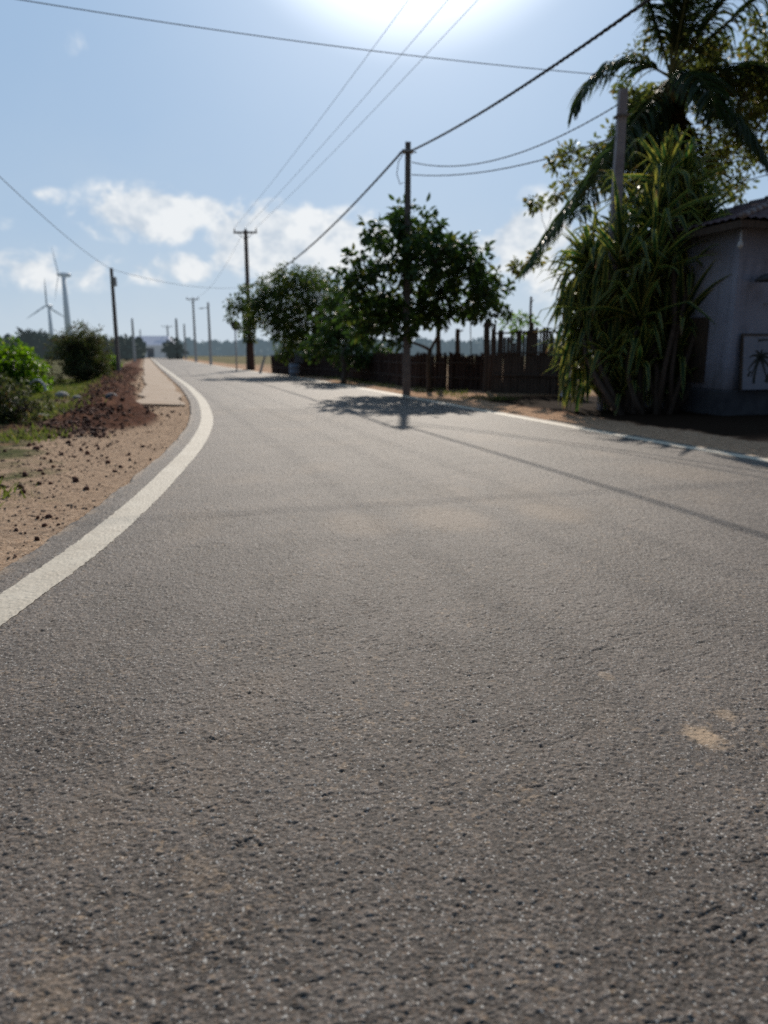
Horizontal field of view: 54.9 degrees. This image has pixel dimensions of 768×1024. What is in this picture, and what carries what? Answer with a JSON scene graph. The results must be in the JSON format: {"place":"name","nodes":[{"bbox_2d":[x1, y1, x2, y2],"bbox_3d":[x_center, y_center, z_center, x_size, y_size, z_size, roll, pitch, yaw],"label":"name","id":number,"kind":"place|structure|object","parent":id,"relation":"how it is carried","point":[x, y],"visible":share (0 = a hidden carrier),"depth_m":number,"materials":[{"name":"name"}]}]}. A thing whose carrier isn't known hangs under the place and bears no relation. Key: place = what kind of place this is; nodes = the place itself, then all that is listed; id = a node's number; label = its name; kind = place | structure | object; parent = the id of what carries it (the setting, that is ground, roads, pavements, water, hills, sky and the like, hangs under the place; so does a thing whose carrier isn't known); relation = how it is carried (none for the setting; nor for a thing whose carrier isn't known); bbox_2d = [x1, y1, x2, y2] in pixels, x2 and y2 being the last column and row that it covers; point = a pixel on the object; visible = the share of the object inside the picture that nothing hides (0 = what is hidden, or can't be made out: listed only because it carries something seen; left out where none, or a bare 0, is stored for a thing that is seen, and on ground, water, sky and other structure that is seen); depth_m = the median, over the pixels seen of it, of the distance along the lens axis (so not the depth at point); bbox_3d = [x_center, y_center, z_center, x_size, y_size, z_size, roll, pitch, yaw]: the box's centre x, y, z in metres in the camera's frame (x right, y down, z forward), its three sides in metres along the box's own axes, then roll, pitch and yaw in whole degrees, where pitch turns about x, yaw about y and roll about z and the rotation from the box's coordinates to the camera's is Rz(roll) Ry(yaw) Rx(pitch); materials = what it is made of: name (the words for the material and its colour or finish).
{"place":"outdoors","nodes":[
{"label":"outdoors","id":0,"kind":"place"},
{"bbox_2d":[136,358,185,406],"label":"path","id":1,"kind":"structure","parent":0,"point":[159,388],"depth_m":21.73,"materials":[{"name":"concrete"}]},
{"bbox_2d":[0,358,767,1023],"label":"road","id":2,"kind":"structure","parent":0,"point":[324,702],"depth_m":2.19,"materials":[{"name":"grey asphalt"}]},
{"bbox_2d":[0,358,212,625],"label":"road marking","id":3,"kind":"object","parent":2,"relation":"on","point":[22,594],"visible":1,"depth_m":4.57,"materials":[{"name":"paint"}]},
{"bbox_2d":[180,359,767,461],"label":"road marking","id":4,"kind":"object","parent":2,"relation":"on","point":[672,444],"visible":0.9,"depth_m":10.88,"materials":[{"name":"paint"}]},
{"bbox_2d":[0,356,767,570],"bbox_3d":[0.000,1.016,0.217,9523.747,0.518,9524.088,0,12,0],"label":"ground","id":5,"kind":"structure","parent":0,"point":[747,434],"depth_m":10.05,"materials":[{"name":"brown soil"}]},
{"bbox_2d":[0,331,55,395],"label":"leafy shrub","id":6,"kind":"object","parent":5,"relation":"on","point":[22,362],"visible":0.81,"depth_m":20.30,"materials":[{"name":"green plant"}]},
{"bbox_2d":[15,327,44,350],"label":"distant tree","id":7,"kind":"object","parent":5,"relation":"on","point":[32,339],"visible":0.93,"depth_m":135.53,"materials":[{"name":"green plant"}]},
{"bbox_2d":[0,371,63,424],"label":"dark bush","id":8,"kind":"object","parent":5,"relation":"on","point":[11,406],"visible":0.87,"depth_m":12.03,"materials":[{"name":"green plant"}]},
{"bbox_2d":[28,379,46,390],"bbox_3d":[-9.359,-3.356,20.055,0.546,0.490,0.133,2,12,8],"label":"bent pipe","id":9,"kind":"object","parent":5,"relation":"on","point":[40,381],"visible":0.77,"depth_m":20.01,"materials":[{"name":"grey metal"}]},
{"bbox_2d":[35,329,55,359],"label":"distant tree","id":10,"kind":"object","parent":5,"relation":"on","point":[45,334],"visible":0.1,"depth_m":140.81,"materials":[{"name":"green plant"}]},
{"bbox_2d":[28,278,63,337],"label":"wind turbine","id":11,"kind":"object","parent":5,"relation":"on","point":[49,306],"visible":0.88,"depth_m":970.31,"materials":[{"name":"white metal"}]},
{"bbox_2d":[0,371,121,519],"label":"grass","id":12,"kind":"structure","parent":5,"relation":"on","point":[70,390],"depth_m":13.35,"materials":[{"name":"green plant"}]},
{"bbox_2d":[54,391,68,397],"bbox_3d":[-8.081,-2.913,18.579,0.344,0.244,0.418,-8,14,-33],"label":"rock","id":13,"kind":"object","parent":5,"relation":"on","point":[59,394],"visible":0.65,"depth_m":18.44,"materials":[{"name":"stone"}]},
{"bbox_2d":[52,250,71,335],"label":"wind turbine","id":14,"kind":"object","parent":5,"relation":"on","point":[63,276],"visible":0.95,"depth_m":540.46,"materials":[{"name":"white metal"}]},
{"bbox_2d":[0,333,146,359],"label":"wood","id":15,"kind":"object","parent":5,"relation":"on","point":[138,341],"visible":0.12,"depth_m":138.27,"materials":[{"name":"green plant"}]},
{"bbox_2d":[41,319,114,384],"bbox_3d":[-11.436,-5.954,28.094,2.842,2.735,3.632,0,12,0],"label":"round bush","id":16,"kind":"object","parent":5,"relation":"on","point":[85,359],"visible":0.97,"depth_m":27.36,"materials":[{"name":"green plant"}]},
{"bbox_2d":[0,365,181,557],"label":"soil clods","id":17,"kind":"object","parent":5,"relation":"on","point":[92,410],"visible":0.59,"depth_m":10.98,"materials":[{"name":"brown soil"}]},
{"bbox_2d":[0,387,188,558],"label":"gravel","id":18,"kind":"structure","parent":5,"relation":"on","point":[32,515],"depth_m":7.28,"materials":[{"name":"gravel"}]},
{"bbox_2d":[105,393,117,398],"bbox_3d":[-5.709,-2.406,15.502,0.265,0.188,0.322,-2,12,-8],"label":"rock","id":19,"kind":"object","parent":5,"relation":"on","point":[108,395],"visible":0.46,"depth_m":15.39,"materials":[{"name":"grey stone"}]},
{"bbox_2d":[105,354,122,370],"bbox_3d":[-14.116,-7.625,38.216,1.175,1.136,1.308,0,12,0],"label":"shrub","id":20,"kind":"object","parent":5,"relation":"on","point":[112,363],"visible":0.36,"depth_m":38.15,"materials":[{"name":"green plant"}]},
{"bbox_2d":[110,268,120,370],"bbox_3d":[-12.790,-9.069,35.352,0.297,4.950,0.237,0,12,0],"label":"utility pole","id":21,"kind":"object","parent":5,"relation":"on","point":[113,280],"visible":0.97,"depth_m":35.33,"materials":[{"name":"wood"}]},
{"bbox_2d":[0,177,110,268],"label":"overhead wire","id":22,"kind":"object","parent":21,"relation":"attached to","point":[46,219],"visible":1,"depth_m":19.60,"materials":[{"name":"black metal"}]},
{"bbox_2d":[115,270,243,287],"bbox_3d":[-10.844,-12.877,41.367,0.018,0.524,13.895,4,13,16],"label":"overhead wire","id":23,"kind":"object","parent":21,"relation":"attached to","point":[161,281],"visible":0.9,"depth_m":38.76,"materials":[{"name":"black metal"}]},
{"bbox_2d":[113,333,142,360],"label":"distant tree","id":24,"kind":"object","parent":5,"relation":"on","point":[126,349],"visible":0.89,"depth_m":111.97,"materials":[{"name":"green plant"}]},
{"bbox_2d":[131,318,135,361],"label":"utility pole","id":25,"kind":"object","parent":5,"relation":"on","point":[134,350],"visible":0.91,"depth_m":97.38,"materials":[{"name":"wood"}]},
{"bbox_2d":[135,336,172,357],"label":"roadside building","id":26,"kind":"structure","parent":5,"relation":"on","point":[154,346],"depth_m":167.78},
{"bbox_2d":[147,348,153,357],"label":"door","id":27,"kind":"structure","parent":26,"relation":"in","point":[150,351],"depth_m":167.61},
{"bbox_2d":[161,339,178,357],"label":"distant tree","id":28,"kind":"object","parent":5,"relation":"on","point":[163,343],"visible":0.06,"depth_m":145.78,"materials":[{"name":"green plant"}]},
{"bbox_2d":[161,336,189,358],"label":"distant tree","id":29,"kind":"object","parent":5,"relation":"on","point":[175,350],"visible":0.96,"depth_m":131.50,"materials":[{"name":"green plant"}]},
{"bbox_2d":[175,318,178,343],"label":"utility pole","id":30,"kind":"object","parent":5,"relation":"on","point":[176,327],"visible":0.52,"depth_m":145.52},
{"bbox_2d":[183,324,186,358],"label":"utility pole","id":31,"kind":"object","parent":5,"relation":"on","point":[184,341],"visible":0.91,"depth_m":131.47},
{"bbox_2d":[186,297,198,361],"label":"utility pole","id":32,"kind":"object","parent":5,"relation":"on","point":[194,333],"visible":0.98,"depth_m":89.26,"materials":[{"name":"wood"}]},
{"bbox_2d":[199,302,211,364],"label":"utility pole","id":33,"kind":"object","parent":5,"relation":"on","point":[209,339],"visible":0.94,"depth_m":68.06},
{"bbox_2d":[231,321,239,370],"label":"road sign","id":34,"kind":"object","parent":5,"relation":"on","point":[233,328],"visible":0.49,"depth_m":45.79,"materials":[{"name":"grey metal"}]},
{"bbox_2d":[233,228,256,369],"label":"utility pole","id":35,"kind":"object","parent":5,"relation":"on","point":[250,343],"visible":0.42,"depth_m":48.34,"materials":[{"name":"wood"}]},
{"bbox_2d":[239,0,407,221],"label":"overhead wire","id":36,"kind":"object","parent":35,"relation":"attached to","point":[338,94],"visible":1,"depth_m":20.49,"materials":[{"name":"grey metal"}]},
{"bbox_2d":[245,0,447,227],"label":"overhead wire","id":37,"kind":"object","parent":35,"relation":"attached to","point":[357,105],"visible":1,"depth_m":21.52,"materials":[{"name":"grey metal"}]},
{"bbox_2d":[260,0,477,223],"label":"overhead wire","id":38,"kind":"object","parent":35,"relation":"attached to","point":[397,85],"visible":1,"depth_m":19.54,"materials":[{"name":"grey metal"}]},
{"bbox_2d":[259,356,265,372],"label":"marker post","id":39,"kind":"object","parent":5,"relation":"on","point":[262,365],"visible":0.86,"depth_m":41.53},
{"bbox_2d":[222,258,346,364],"bbox_3d":[-4.503,-9.368,35.881,6.001,5.684,5.440,9,15,36],"label":"spreading tree","id":40,"kind":"object","parent":5,"relation":"on","point":[289,333],"visible":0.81,"depth_m":35.19,"materials":[{"name":"green plant"}]},
{"bbox_2d":[289,362,299,376],"bbox_3d":[-4.275,-6.788,35.289,0.540,0.670,0.532,0,12,0],"label":"water drum","id":41,"kind":"object","parent":5,"relation":"on","point":[294,369],"visible":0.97,"depth_m":35.10,"materials":[{"name":"blue plastic"}]},
{"bbox_2d":[295,275,395,383],"bbox_3d":[-1.162,-6.980,28.416,3.314,4.149,3.908,-11,16,-42],"label":"shade tree","id":42,"kind":"object","parent":5,"relation":"on","point":[332,337],"visible":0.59,"depth_m":27.91,"materials":[{"name":"green plant"}]},
{"bbox_2d":[101,335,592,355],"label":"wood","id":43,"kind":"object","parent":5,"relation":"on","point":[262,347],"visible":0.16,"depth_m":266.45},
{"bbox_2d":[271,351,491,390],"bbox_3d":[-1.750,-6.070,30.927,0.926,1.225,24.066,-5,13,-20],"label":"brushwood fence","id":44,"kind":"object","parent":5,"relation":"on","point":[464,372],"visible":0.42,"depth_m":22.87,"materials":[{"name":"brown wood"}]},
{"bbox_2d":[396,142,416,393],"bbox_3d":[0.585,-6.321,19.858,0.527,6.649,0.284,0,12,0],"label":"utility pole","id":45,"kind":"object","parent":5,"relation":"on","point":[408,151],"visible":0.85,"depth_m":19.81,"materials":[{"name":"concrete"}]},
{"bbox_2d":[247,149,403,285],"bbox_3d":[-4.167,-11.845,33.463,0.070,1.193,30.655,-4,13,-17],"label":"bundled cable","id":46,"kind":"object","parent":45,"relation":"attached to","point":[371,185],"visible":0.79,"depth_m":23.83,"materials":[{"name":"black rubber"}]},
{"bbox_2d":[411,136,614,175],"bbox_3d":[2.357,-7.631,16.028,0.031,0.904,7.505,-6,13,-25],"label":"service wire","id":47,"kind":"object","parent":45,"relation":"attached to","point":[521,164],"visible":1,"depth_m":15.07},
{"bbox_2d":[412,105,616,166],"bbox_3d":[2.357,-7.949,15.960,0.031,0.854,7.506,-6,13,-25],"label":"service wire","id":48,"kind":"object","parent":45,"relation":"attached to","point":[525,150],"visible":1,"depth_m":14.91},
{"bbox_2d":[412,0,651,150],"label":"bundled cable","id":49,"kind":"object","parent":45,"relation":"attached to","point":[614,24],"visible":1,"depth_m":11.57,"materials":[{"name":"black rubber"}]},
{"bbox_2d":[326,192,514,391],"bbox_3d":[1.041,-5.845,20.108,5.179,5.370,3.466,0,12,0],"label":"broadleaf tree","id":50,"kind":"object","parent":5,"relation":"on","point":[383,307],"visible":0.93,"depth_m":19.63,"materials":[{"name":"green plant"}]},
{"bbox_2d":[436,327,440,367],"bbox_3d":[1.633,-4.589,21.912,0.233,2.034,0.172,6,14,27],"label":"fence post","id":51,"kind":"object","parent":5,"relation":"on","point":[438,346],"visible":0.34,"depth_m":21.80,"materials":[{"name":"brown wood"}]},
{"bbox_2d":[455,329,462,352],"bbox_3d":[2.224,-4.538,22.128,0.233,1.826,0.172,6,14,27],"label":"fence post","id":52,"kind":"object","parent":5,"relation":"on","point":[457,340],"visible":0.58,"depth_m":21.97,"materials":[{"name":"brown wood"}]},
{"bbox_2d":[470,310,471,354],"bbox_3d":[2.455,-4.548,20.911,0.127,2.351,0.030,0,12,0],"label":"fence post","id":53,"kind":"object","parent":5,"relation":"on","point":[470,337],"visible":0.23,"depth_m":20.82,"materials":[{"name":"brown wood"}]},
{"bbox_2d":[482,322,493,391],"bbox_3d":[2.729,-4.014,19.477,0.264,1.893,0.195,6,14,27],"label":"fence post","id":54,"kind":"object","parent":5,"relation":"on","point":[486,375],"visible":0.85,"depth_m":19.42,"materials":[{"name":"brown wood"}]},
{"bbox_2d":[465,265,515,351],"bbox_3d":[2.836,-4.880,19.870,1.282,3.441,1.241,8,15,34],"label":"young tree","id":55,"kind":"object","parent":5,"relation":"on","point":[490,297],"visible":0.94,"depth_m":19.70,"materials":[{"name":"green plant"}]},
{"bbox_2d":[498,309,541,351],"bbox_3d":[4.116,-5.225,23.478,1.447,2.568,3.197,0,12,0],"label":"garden shrub","id":56,"kind":"object","parent":5,"relation":"on","point":[520,324],"visible":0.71,"depth_m":22.28,"materials":[{"name":"green plant"}]},
{"bbox_2d":[491,322,564,394],"bbox_3d":[3.665,-3.798,18.562,2.290,1.856,0.192,10,16,39],"label":"picket fence","id":57,"kind":"object","parent":5,"relation":"on","point":[507,366],"visible":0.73,"depth_m":18.63,"materials":[{"name":"brown wood"}]},
{"bbox_2d":[528,297,533,350],"bbox_3d":[4.078,-4.650,20.678,0.112,2.625,0.080,6,14,26],"label":"fence post","id":58,"kind":"object","parent":5,"relation":"on","point":[530,313],"visible":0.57,"depth_m":20.49,"materials":[{"name":"brown wood"}]},
{"bbox_2d":[597,88,629,409],"bbox_3d":[4.093,-4.475,13.255,0.215,5.633,0.215,0,12,0],"label":"utility pole","id":59,"kind":"object","parent":5,"relation":"on","point":[622,115],"visible":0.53,"depth_m":12.85,"materials":[{"name":"concrete"}]},
{"bbox_2d":[22,0,631,77],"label":"overhead wire","id":60,"kind":"object","parent":59,"relation":"attached to","point":[304,42],"visible":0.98,"depth_m":13.51,"materials":[{"name":"black metal"}]},
{"bbox_2d":[505,9,767,279],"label":"sparse tree","id":61,"kind":"object","parent":5,"relation":"on","point":[758,110],"visible":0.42,"depth_m":16.24,"materials":[{"name":"green plant"}]},
{"bbox_2d":[519,0,767,280],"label":"coconut palm","id":62,"kind":"object","parent":5,"relation":"on","point":[671,103],"visible":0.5,"depth_m":15.24,"materials":[{"name":"green plant"}]},
{"bbox_2d":[533,121,766,415],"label":"screw pine clump","id":63,"kind":"object","parent":5,"relation":"on","point":[643,342],"visible":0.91,"depth_m":13.05,"materials":[{"name":"green plant"}]},
{"bbox_2d":[627,196,767,415],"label":"house","id":64,"kind":"structure","parent":5,"relation":"on","point":[733,307],"depth_m":12.35,"materials":[{"name":"paint"}]},
{"bbox_2d":[739,333,767,389],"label":"picture board","id":65,"kind":"object","parent":64,"relation":"attached to","point":[753,362],"visible":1,"depth_m":12.28,"materials":[{"name":"paint"}]},
{"bbox_2d":[0,0,767,342],"label":"sky","id":66,"kind":"structure","parent":0,"point":[146,144],"materials":[{"name":"blue"}]},
{"bbox_2d":[306,374,520,400],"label":"grass","id":67,"kind":"structure","parent":0,"point":[424,389],"depth_m":21.17,"materials":[{"name":"green plant"}]}
]}

